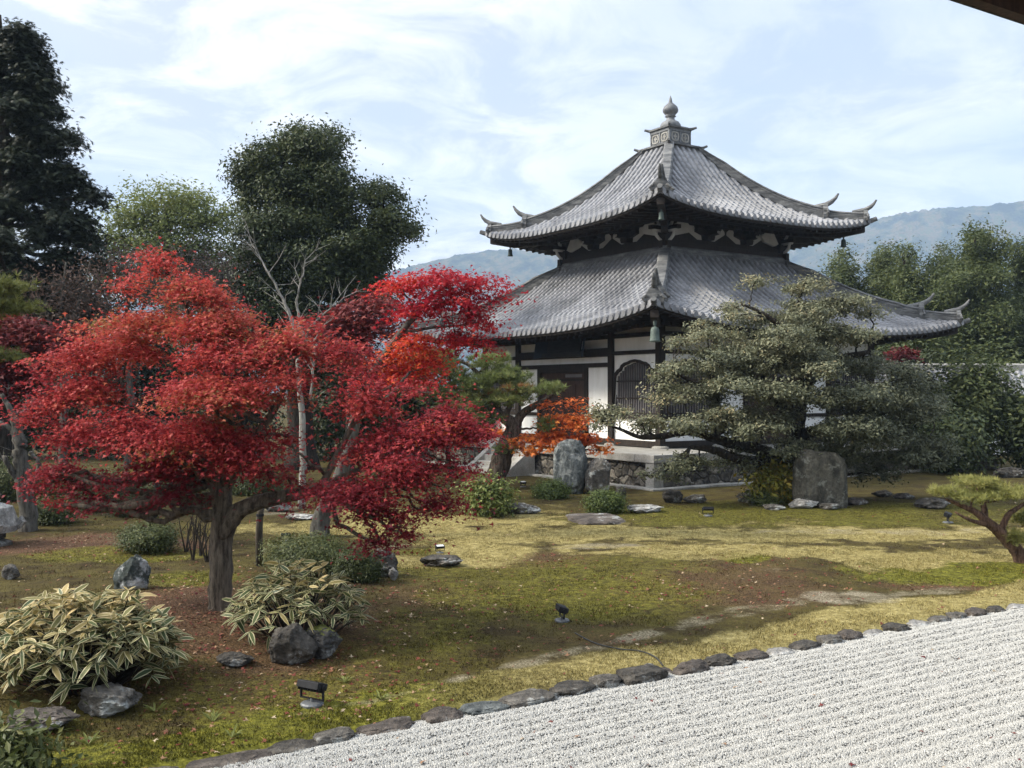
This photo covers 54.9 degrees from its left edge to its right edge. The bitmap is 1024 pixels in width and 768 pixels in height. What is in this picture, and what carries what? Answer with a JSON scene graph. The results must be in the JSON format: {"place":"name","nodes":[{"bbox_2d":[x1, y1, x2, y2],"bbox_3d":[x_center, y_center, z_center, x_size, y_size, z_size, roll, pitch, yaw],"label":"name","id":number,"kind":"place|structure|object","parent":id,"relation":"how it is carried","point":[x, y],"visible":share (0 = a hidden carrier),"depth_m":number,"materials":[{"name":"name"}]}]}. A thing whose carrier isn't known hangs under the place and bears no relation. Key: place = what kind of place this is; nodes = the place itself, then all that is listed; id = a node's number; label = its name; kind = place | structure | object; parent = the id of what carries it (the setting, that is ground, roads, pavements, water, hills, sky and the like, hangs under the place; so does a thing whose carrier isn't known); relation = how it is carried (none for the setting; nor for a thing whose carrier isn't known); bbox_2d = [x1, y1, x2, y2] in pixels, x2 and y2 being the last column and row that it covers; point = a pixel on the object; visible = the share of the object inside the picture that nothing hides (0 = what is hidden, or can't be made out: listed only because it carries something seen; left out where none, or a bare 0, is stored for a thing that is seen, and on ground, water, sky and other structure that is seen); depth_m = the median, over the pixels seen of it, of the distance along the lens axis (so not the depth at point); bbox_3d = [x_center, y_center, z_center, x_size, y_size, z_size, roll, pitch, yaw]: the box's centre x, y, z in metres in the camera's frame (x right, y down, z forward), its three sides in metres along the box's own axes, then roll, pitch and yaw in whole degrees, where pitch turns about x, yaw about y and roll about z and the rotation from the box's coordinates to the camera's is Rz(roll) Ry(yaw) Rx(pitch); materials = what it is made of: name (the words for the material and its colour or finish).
{"place":"outdoors","nodes":[
{"label":"outdoors","id":0,"kind":"place"},
{"bbox_2d":[0,393,1023,767],"bbox_3d":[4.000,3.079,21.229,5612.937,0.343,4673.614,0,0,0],"label":"ground","id":1,"kind":"structure","parent":0,"point":[738,611],"depth_m":14.59,"materials":[{"name":"plant"}]},
{"bbox_2d":[1,564,19,579],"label":"rock","id":2,"kind":"object","parent":1,"relation":"on","point":[10,571],"visible":0.98,"depth_m":15.44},
{"bbox_2d":[0,494,26,546],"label":"stone lantern","id":3,"kind":"object","parent":1,"relation":"on","point":[10,521],"visible":0.91,"depth_m":19.39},
{"bbox_2d":[0,453,44,501],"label":"hedge bush","id":4,"kind":"object","parent":1,"relation":"on","point":[7,489],"visible":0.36,"depth_m":26.63,"materials":[{"name":"green plant"}]},
{"bbox_2d":[0,383,45,531],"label":"pruned tree","id":5,"kind":"object","parent":1,"relation":"on","point":[28,510],"visible":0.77,"depth_m":21.16,"materials":[{"name":"grey plant"}]},
{"bbox_2d":[0,269,54,364],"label":"edge pine","id":6,"kind":"object","parent":1,"relation":"on","point":[12,288],"visible":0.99,"depth_m":18.95,"materials":[{"name":"green plant"}]},
{"bbox_2d":[6,706,80,732],"bbox_3d":[-4.158,2.988,8.787,0.640,0.192,0.424,0,0,0],"label":"flat stone","id":7,"kind":"object","parent":1,"relation":"on","point":[57,713],"visible":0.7,"depth_m":8.68,"materials":[{"name":"stone"}]},
{"bbox_2d":[0,313,89,420],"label":"dull red maple","id":8,"kind":"object","parent":1,"relation":"on","point":[20,332],"visible":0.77,"depth_m":23.66,"materials":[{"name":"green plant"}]},
{"bbox_2d":[16,348,74,459],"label":"background bush","id":9,"kind":"object","parent":1,"relation":"on","point":[26,432],"visible":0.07,"depth_m":43.41,"materials":[{"name":"green plant"}]},
{"bbox_2d":[18,489,83,526],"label":"round shrub","id":10,"kind":"object","parent":1,"relation":"on","point":[46,516],"visible":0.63,"depth_m":22.02,"materials":[{"name":"green plant"}]},
{"bbox_2d":[0,676,106,767],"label":"leafy plant","id":11,"kind":"object","parent":1,"relation":"on","point":[19,750],"visible":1,"depth_m":7.39,"materials":[{"name":"green plant"}]},
{"bbox_2d":[0,15,130,468],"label":"tall conifer","id":12,"kind":"object","parent":1,"relation":"on","point":[31,87],"visible":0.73,"depth_m":30.56,"materials":[{"name":"green plant"}]},
{"bbox_2d":[22,358,118,457],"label":"background bush","id":13,"kind":"object","parent":1,"relation":"on","point":[90,451],"visible":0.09,"depth_m":44.27,"materials":[{"name":"green plant"}]},
{"bbox_2d":[4,253,155,465],"bbox_3d":[-13.276,-0.276,29.166,5.197,7.218,4.400,0,0,0],"label":"brown leafed tree","id":14,"kind":"object","parent":1,"relation":"on","point":[62,284],"visible":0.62,"depth_m":28.93,"materials":[{"name":"grey plant"}]},
{"bbox_2d":[0,583,194,704],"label":"variegated bamboo","id":15,"kind":"object","parent":1,"relation":"on","point":[81,619],"visible":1,"depth_m":9.46,"materials":[{"name":"green plant"}]},
{"bbox_2d":[78,682,141,717],"bbox_3d":[-3.766,2.949,9.201,0.567,0.298,0.427,0,0,0],"label":"flat stone","id":16,"kind":"object","parent":1,"relation":"on","point":[103,701],"visible":0.99,"depth_m":9.06,"materials":[{"name":"stone"}]},
{"bbox_2d":[54,228,190,469],"bbox_3d":[-11.707,-0.733,30.003,4.071,8.132,4.148,0,0,-26],"label":"brown leafed tree","id":17,"kind":"object","parent":1,"relation":"on","point":[127,265],"visible":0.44,"depth_m":29.90,"materials":[{"name":"grey plant"}]},
{"bbox_2d":[113,554,150,590],"bbox_3d":[-5.526,2.765,14.341,0.550,0.586,0.380,0,0,0],"label":"boulder","id":18,"kind":"object","parent":1,"relation":"on","point":[130,572],"visible":0.83,"depth_m":14.21,"materials":[{"name":"stone"}]},
{"bbox_2d":[68,294,196,460],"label":"background bush","id":19,"kind":"object","parent":1,"relation":"on","point":[147,380],"visible":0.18,"depth_m":42.14,"materials":[{"name":"green plant"}]},
{"bbox_2d":[100,516,186,555],"bbox_3d":[-6.808,2.901,18.239,1.544,0.930,1.467,0,0,-26],"label":"mossy bush","id":20,"kind":"object","parent":1,"relation":"on","point":[155,539],"visible":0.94,"depth_m":18.02,"materials":[{"name":"green plant"}]},
{"bbox_2d":[86,170,250,353],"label":"yellow green tree","id":21,"kind":"object","parent":1,"relation":"on","point":[195,221],"visible":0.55,"depth_m":49.21,"materials":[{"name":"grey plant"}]},
{"bbox_2d":[134,274,248,456],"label":"background bush","id":22,"kind":"object","parent":1,"relation":"on","point":[169,363],"visible":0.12,"depth_m":43.11,"materials":[{"name":"green plant"}]},
{"bbox_2d":[150,230,270,458],"bbox_3d":[-10.245,-0.786,32.065,5.382,8.292,3.696,0,0,0],"label":"brown leafed tree","id":23,"kind":"object","parent":1,"relation":"on","point":[202,263],"visible":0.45,"depth_m":31.91,"materials":[{"name":"grey plant"}]},
{"bbox_2d":[185,748,272,767],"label":"edging stone","id":24,"kind":"object","parent":1,"relation":"on","point":[221,761],"visible":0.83,"depth_m":8.05,"materials":[{"name":"stone"}]},
{"bbox_2d":[216,651,254,666],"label":"flat stone","id":25,"kind":"object","parent":1,"relation":"on","point":[231,658],"visible":1,"depth_m":10.55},
{"bbox_2d":[187,304,285,457],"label":"background bush","id":26,"kind":"object","parent":1,"relation":"on","point":[246,420],"visible":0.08,"depth_m":44.60,"materials":[{"name":"green plant"}]},
{"bbox_2d":[0,236,514,610],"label":"red maple","id":27,"kind":"object","parent":1,"relation":"on","point":[231,453],"visible":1,"depth_m":12.18,"materials":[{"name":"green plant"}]},
{"bbox_2d":[232,465,285,496],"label":"hedge bush","id":28,"kind":"object","parent":1,"relation":"on","point":[241,489],"visible":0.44,"depth_m":28.11,"materials":[{"name":"green plant"}]},
{"bbox_2d":[255,508,264,565],"bbox_3d":[-4.253,2.612,16.636,0.163,1.126,0.132,0,0,0],"label":"prop pole","id":29,"kind":"object","parent":1,"relation":"on","point":[259,529],"visible":0.72,"depth_m":16.59,"materials":[{"name":"brown wood"}]},
{"bbox_2d":[267,738,317,754],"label":"edging stone","id":30,"kind":"object","parent":1,"relation":"on","point":[290,745],"visible":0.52,"depth_m":8.36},
{"bbox_2d":[268,622,317,664],"bbox_3d":[-2.385,2.857,10.731,0.538,0.493,0.376,0,0,0],"label":"boulder","id":31,"kind":"object","parent":1,"relation":"on","point":[294,643],"visible":0.98,"depth_m":10.62,"materials":[{"name":"stone"}]},
{"bbox_2d":[220,558,376,650],"bbox_3d":[-2.499,2.531,11.514,1.735,1.042,1.571,0,0,-23],"label":"variegated bamboo","id":32,"kind":"object","parent":1,"relation":"on","point":[313,592],"visible":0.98,"depth_m":11.33,"materials":[{"name":"green plant"}]},
{"bbox_2d":[233,205,365,508],"bbox_3d":[-5.338,-0.606,25.093,3.291,7.749,1.569,0,0,0],"label":"bare tree","id":33,"kind":"object","parent":1,"relation":"on","point":[302,416],"visible":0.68,"depth_m":24.97,"materials":[{"name":"grey plant"}]},
{"bbox_2d":[254,529,357,576],"bbox_3d":[-3.217,2.756,15.860,1.797,0.938,1.780,0,0,-23],"label":"wide mound shrub","id":34,"kind":"object","parent":1,"relation":"on","point":[299,548],"visible":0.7,"depth_m":15.56,"materials":[{"name":"green plant"}]},
{"bbox_2d":[296,679,327,708],"bbox_3d":[-1.919,2.969,9.451,0.307,0.262,0.222,0,0,30],"label":"garden floodlight","id":35,"kind":"object","parent":1,"relation":"on","point":[312,686],"visible":0.99,"depth_m":9.40,"materials":[{"name":"grey metal"}]},
{"bbox_2d":[194,112,437,469],"bbox_3d":[-7.778,-3.667,37.910,9.915,14.138,5.219,0,0,0],"label":"dark evergreen","id":36,"kind":"object","parent":1,"relation":"on","point":[313,197],"visible":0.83,"depth_m":37.18,"materials":[{"name":"green plant"}]},
{"bbox_2d":[306,624,342,658],"bbox_3d":[-2.114,2.886,10.923,0.378,0.402,0.346,0,-1,-38],"label":"boulder","id":37,"kind":"object","parent":1,"relation":"on","point":[328,640],"visible":0.8,"depth_m":10.84,"materials":[{"name":"stone"}]},
{"bbox_2d":[273,297,383,462],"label":"background bush","id":38,"kind":"object","parent":1,"relation":"on","point":[323,424],"visible":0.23,"depth_m":42.07,"materials":[{"name":"green plant"}]},
{"bbox_2d":[313,727,354,745],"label":"edging stone","id":39,"kind":"object","parent":1,"relation":"on","point":[336,735],"visible":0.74,"depth_m":8.56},
{"bbox_2d":[281,289,416,481],"bbox_3d":[-4.666,0.341,26.770,4.307,5.948,4.120,0,0,0],"label":"dull red maple","id":40,"kind":"object","parent":1,"relation":"on","point":[364,323],"visible":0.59,"depth_m":26.69,"materials":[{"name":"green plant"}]},
{"bbox_2d":[326,541,393,583],"bbox_3d":[-2.354,2.796,15.140,1.212,0.790,0.882,0,0,0],"label":"ball shrub","id":41,"kind":"object","parent":1,"relation":"on","point":[368,567],"visible":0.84,"depth_m":14.96,"materials":[{"name":"green plant"}]},
{"bbox_2d":[371,548,397,576],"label":"boulder","id":42,"kind":"object","parent":1,"relation":"on","point":[390,563],"visible":0.34,"depth_m":15.62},
{"bbox_2d":[355,716,415,735],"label":"edging stone","id":43,"kind":"object","parent":1,"relation":"on","point":[394,724],"visible":0.65,"depth_m":8.83,"materials":[{"name":"stone"}]},
{"bbox_2d":[333,345,444,458],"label":"background bush","id":44,"kind":"object","parent":1,"relation":"on","point":[380,418],"visible":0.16,"depth_m":42.93,"materials":[{"name":"green plant"}]},
{"bbox_2d":[378,355,464,448],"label":"background bush","id":45,"kind":"object","parent":1,"relation":"on","point":[413,407],"visible":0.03,"depth_m":43.26,"materials":[{"name":"green plant"}]},
{"bbox_2d":[310,262,536,537],"bbox_3d":[-1.831,0.420,20.755,4.376,5.944,2.883,0,0,25],"label":"crimson maple","id":46,"kind":"object","parent":1,"relation":"on","point":[471,286],"visible":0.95,"depth_m":20.44,"materials":[{"name":"red plant"}]},
{"bbox_2d":[420,554,462,566],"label":"flat stone","id":47,"kind":"object","parent":1,"relation":"on","point":[432,560],"visible":0.99,"depth_m":16.75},
{"bbox_2d":[421,706,463,723],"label":"edging stone","id":48,"kind":"object","parent":1,"relation":"on","point":[440,714],"visible":0.73,"depth_m":9.14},
{"bbox_2d":[409,378,501,460],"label":"background bush","id":49,"kind":"object","parent":1,"relation":"on","point":[433,403],"visible":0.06,"depth_m":42.44,"materials":[{"name":"green plant"}]},
{"bbox_2d":[393,342,570,485],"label":"leaning pine","id":50,"kind":"object","parent":1,"relation":"on","point":[506,376],"visible":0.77,"depth_m":29.90,"materials":[{"name":"green plant"}]},
{"bbox_2d":[458,701,509,715],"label":"edging stone","id":51,"kind":"object","parent":1,"relation":"on","point":[478,708],"visible":0.69,"depth_m":9.35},
{"bbox_2d":[450,464,526,517],"bbox_3d":[-0.588,2.725,23.840,1.878,1.864,2.243,0,0,0],"label":"leafy shrub","id":52,"kind":"object","parent":1,"relation":"on","point":[501,502],"visible":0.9,"depth_m":23.52,"materials":[{"name":"green plant"}]},
{"bbox_2d":[0,499,1022,767],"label":"fallen leaves","id":53,"kind":"object","parent":1,"relation":"on","point":[388,641],"visible":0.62,"depth_m":11.80,"materials":[{"name":"brown plant"}]},
{"bbox_2d":[508,502,540,513],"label":"flat stone","id":54,"kind":"object","parent":1,"relation":"on","point":[522,508],"visible":0.71,"depth_m":24.11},
{"bbox_2d":[498,688,558,708],"bbox_3d":[0.155,3.111,9.679,0.653,0.160,0.345,0,0,-35],"label":"edging stone","id":55,"kind":"object","parent":1,"relation":"on","point":[527,697],"visible":0.77,"depth_m":9.59,"materials":[{"name":"stone"}]},
{"bbox_2d":[526,473,574,499],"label":"clipped shrub","id":56,"kind":"object","parent":1,"relation":"on","point":[553,489],"visible":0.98,"depth_m":27.40,"materials":[{"name":"green plant"}]},
{"bbox_2d":[488,396,617,456],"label":"orange maple","id":57,"kind":"object","parent":1,"relation":"on","point":[586,439],"visible":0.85,"depth_m":29.75,"materials":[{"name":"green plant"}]},
{"bbox_2d":[553,439,587,493],"bbox_3d":[1.714,2.532,28.917,1.036,1.842,0.764,0,0,0],"label":"standing stone","id":58,"kind":"object","parent":1,"relation":"on","point":[570,460],"visible":0.84,"depth_m":28.66,"materials":[{"name":"stone"}]},
{"bbox_2d":[549,680,595,695],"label":"edging stone","id":59,"kind":"object","parent":1,"relation":"on","point":[571,687],"visible":0.65,"depth_m":9.92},
{"bbox_2d":[565,513,625,524],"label":"stone slab","id":60,"kind":"structure","parent":1,"relation":"on","point":[595,519],"depth_m":22.51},
{"bbox_2d":[584,458,610,493],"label":"standing stone","id":61,"kind":"object","parent":1,"relation":"on","point":[597,474],"visible":0.74,"depth_m":28.64,"materials":[{"name":"stone"}]},
{"bbox_2d":[588,673,620,688],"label":"edging stone","id":62,"kind":"object","parent":1,"relation":"on","point":[608,680],"visible":0.62,"depth_m":10.13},
{"bbox_2d":[579,486,632,513],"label":"clipped shrub","id":63,"kind":"object","parent":1,"relation":"on","point":[605,501],"visible":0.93,"depth_m":24.01,"materials":[{"name":"green plant"}]},
{"bbox_2d":[616,663,668,685],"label":"edging stone","id":64,"kind":"object","parent":1,"relation":"on","point":[640,674],"visible":0.7,"depth_m":10.30,"materials":[{"name":"stone"}]},
{"bbox_2d":[627,504,662,512],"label":"flat stone","id":65,"kind":"object","parent":1,"relation":"on","point":[642,508],"visible":0.95,"depth_m":24.27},
{"bbox_2d":[662,489,682,502],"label":"boulder","id":66,"kind":"object","parent":1,"relation":"on","point":[671,496],"visible":1,"depth_m":26.47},
{"bbox_2d":[407,96,970,490],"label":"temple hall","id":67,"kind":"structure","parent":1,"relation":"on","point":[622,275],"depth_m":37.48,"materials":[{"name":"tile"}]},
{"bbox_2d":[533,330,586,358],"bbox_3d":[2.045,-1.579,37.303,0.902,1.206,3.150,0,0,-33],"label":"name plaque","id":68,"kind":"object","parent":67,"relation":"hanging from","point":[563,348],"visible":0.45,"depth_m":37.35,"materials":[{"name":"brown wood"}]},
{"bbox_2d":[613,359,654,415],"bbox_3d":[4.354,0.115,34.503,0.190,1.960,2.597,0,0,-33],"label":"window","id":69,"kind":"structure","parent":67,"relation":"in","point":[633,374],"depth_m":34.62,"materials":[{"name":"grey wood"}]},
{"bbox_2d":[665,359,713,415],"bbox_3d":[6.089,0.113,34.144,2.597,1.960,0.190,0,0,-33],"label":"window","id":70,"kind":"structure","parent":67,"relation":"in","point":[694,408],"depth_m":34.14,"materials":[{"name":"brown wood"}]},
{"bbox_2d":[832,363,868,412],"bbox_3d":[13.275,0.146,38.863,2.597,1.960,0.190,0,0,-33],"label":"window","id":71,"kind":"structure","parent":67,"relation":"in","point":[844,377],"depth_m":38.87,"materials":[{"name":"brown wood"}]},
{"bbox_2d":[670,659,709,675],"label":"edging stone","id":72,"kind":"object","parent":1,"relation":"on","point":[692,666],"visible":0.78,"depth_m":10.59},
{"bbox_2d":[703,653,736,666],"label":"edging stone","id":73,"kind":"object","parent":1,"relation":"on","point":[721,659],"visible":0.79,"depth_m":10.92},
{"bbox_2d":[732,648,768,660],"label":"edging stone","id":74,"kind":"object","parent":1,"relation":"on","point":[752,654],"visible":0.69,"depth_m":11.18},
{"bbox_2d":[730,448,792,505],"bbox_3d":[7.155,2.948,26.482,2.585,2.624,2.545,0,0,0],"label":"yellow shrub","id":75,"kind":"object","parent":1,"relation":"on","point":[777,477],"visible":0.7,"depth_m":25.96,"materials":[{"name":"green plant"}]},
{"bbox_2d":[735,486,788,505],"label":"grassy tuft","id":76,"kind":"object","parent":1,"relation":"on","point":[767,498],"visible":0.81,"depth_m":25.72,"materials":[{"name":"green plant"}]},
{"bbox_2d":[581,270,974,487],"bbox_3d":[7.305,0.091,26.830,11.003,6.616,5.028,0,0,0],"label":"spreading evergreen","id":77,"kind":"object","parent":1,"relation":"on","point":[807,360],"visible":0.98,"depth_m":26.12,"materials":[{"name":"green plant"}]},
{"bbox_2d":[789,498,818,508],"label":"foot stone","id":78,"kind":"object","parent":1,"relation":"on","point":[798,503],"visible":0.99,"depth_m":25.09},
{"bbox_2d":[788,639,821,650],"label":"edging stone","id":79,"kind":"object","parent":1,"relation":"on","point":[803,644],"visible":0.66,"depth_m":11.66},
{"bbox_2d":[792,449,847,507],"bbox_3d":[7.964,2.554,25.558,1.375,1.734,0.865,0,0,0],"label":"upright rock","id":80,"kind":"object","parent":1,"relation":"on","point":[821,478],"visible":0.74,"depth_m":25.17,"materials":[{"name":"stone"}]},
{"bbox_2d":[816,634,841,643],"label":"edging stone","id":81,"kind":"object","parent":1,"relation":"on","point":[830,639],"visible":0.64,"depth_m":11.90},
{"bbox_2d":[816,242,870,292],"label":"broadleaf tree","id":82,"kind":"object","parent":1,"relation":"on","point":[848,278],"visible":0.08,"depth_m":64.54,"materials":[{"name":"green plant"}]},
{"bbox_2d":[836,629,862,640],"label":"edging stone","id":83,"kind":"object","parent":1,"relation":"on","point":[849,634],"visible":0.56,"depth_m":12.09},
{"bbox_2d":[844,237,919,354],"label":"broadleaf tree","id":84,"kind":"object","parent":1,"relation":"on","point":[877,267],"visible":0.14,"depth_m":63.19,"materials":[{"name":"green plant"}]},
{"bbox_2d":[881,622,910,631],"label":"edging stone","id":85,"kind":"object","parent":1,"relation":"on","point":[893,626],"visible":0.76,"depth_m":12.51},
{"bbox_2d":[874,340,926,363],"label":"shaded bush","id":86,"kind":"object","parent":1,"relation":"on","point":[884,348],"visible":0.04,"depth_m":51.63,"materials":[{"name":"green plant"}]},
{"bbox_2d":[882,345,924,364],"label":"crimson bush","id":87,"kind":"object","parent":1,"relation":"on","point":[908,353],"visible":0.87,"depth_m":45.81,"materials":[{"name":"red plant"}]},
{"bbox_2d":[869,239,940,363],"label":"broadleaf tree","id":88,"kind":"object","parent":1,"relation":"on","point":[899,291],"visible":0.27,"depth_m":59.45,"materials":[{"name":"green plant"}]},
{"bbox_2d":[875,350,962,435],"bbox_3d":[16.497,1.235,40.136,4.707,5.188,4.584,0,0,0],"label":"shaded bush","id":89,"kind":"object","parent":1,"relation":"on","point":[933,377],"visible":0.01,"depth_m":39.73,"materials":[{"name":"green plant"}]},
{"bbox_2d":[913,497,950,508],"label":"boulder","id":90,"kind":"object","parent":1,"relation":"on","point":[932,503],"visible":0.95,"depth_m":25.09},
{"bbox_2d":[898,239,969,359],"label":"broadleaf tree","id":91,"kind":"object","parent":1,"relation":"on","point":[931,268],"visible":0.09,"depth_m":58.92,"materials":[{"name":"green plant"}]},
{"bbox_2d":[902,325,986,363],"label":"shaded bush","id":92,"kind":"object","parent":1,"relation":"on","point":[925,355],"visible":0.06,"depth_m":51.37,"materials":[{"name":"green plant"}]},
{"bbox_2d":[874,364,1023,453],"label":"roofed wall","id":93,"kind":"structure","parent":1,"relation":"on","point":[1019,372],"depth_m":46.77,"materials":[{"name":"white paint"}]},
{"bbox_2d":[895,385,1016,474],"bbox_3d":[16.130,1.918,35.950,4.335,3.926,4.229,0,-1,38],"label":"shaded bush","id":94,"kind":"object","parent":1,"relation":"on","point":[969,437],"visible":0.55,"depth_m":35.11,"materials":[{"name":"green plant"}]},
{"bbox_2d":[914,212,1023,362],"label":"broadleaf tree","id":95,"kind":"object","parent":1,"relation":"on","point":[979,271],"visible":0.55,"depth_m":54.22,"materials":[{"name":"green plant"}]},
{"bbox_2d":[922,336,1023,467],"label":"shaded bush","id":96,"kind":"object","parent":1,"relation":"on","point":[985,386],"visible":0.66,"depth_m":37.24,"materials":[{"name":"green plant"}]},
{"bbox_2d":[926,473,1023,563],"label":"trained pine","id":97,"kind":"object","parent":1,"relation":"on","point":[983,491],"visible":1,"depth_m":17.03,"materials":[{"name":"green plant"}]},
{"bbox_2d":[953,317,1023,363],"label":"shaded bush","id":98,"kind":"object","parent":1,"relation":"on","point":[1008,343],"visible":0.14,"depth_m":52.47,"materials":[{"name":"green plant"}]},
{"bbox_2d":[982,376,1023,468],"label":"shaded bush","id":99,"kind":"object","parent":1,"relation":"on","point":[1013,429],"visible":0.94,"depth_m":36.59,"materials":[{"name":"green plant"}]},
{"bbox_2d":[992,232,1023,356],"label":"broadleaf tree","id":100,"kind":"object","parent":1,"relation":"on","point":[1020,249],"visible":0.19,"depth_m":57.36,"materials":[{"name":"green plant"}]},
{"bbox_2d":[992,467,1023,477],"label":"stone","id":101,"kind":"object","parent":1,"relation":"on","point":[1010,472],"visible":0.97,"depth_m":34.01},
{"bbox_2d":[0,0,1023,298],"label":"sky","id":102,"kind":"structure","parent":0,"point":[489,108],"materials":[{"name":"white"}]},
{"bbox_2d":[71,201,1023,392],"bbox_3d":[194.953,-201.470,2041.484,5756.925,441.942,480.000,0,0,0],"label":"hills","id":103,"kind":"structure","parent":0,"point":[931,227],"depth_m":2074.32,"materials":[{"name":"plant"}]},
{"bbox_2d":[214,608,1023,767],"bbox_3d":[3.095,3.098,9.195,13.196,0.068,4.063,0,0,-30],"label":"gravel","id":104,"kind":"structure","parent":0,"point":[959,725],"depth_m":9.04,"materials":[{"name":"gravel"}]},
{"bbox_2d":[950,0,1023,24],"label":"veranda eave","id":105,"kind":"object","parent":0,"point":[1012,10],"depth_m":5.65,"materials":[{"name":"brown wood"}]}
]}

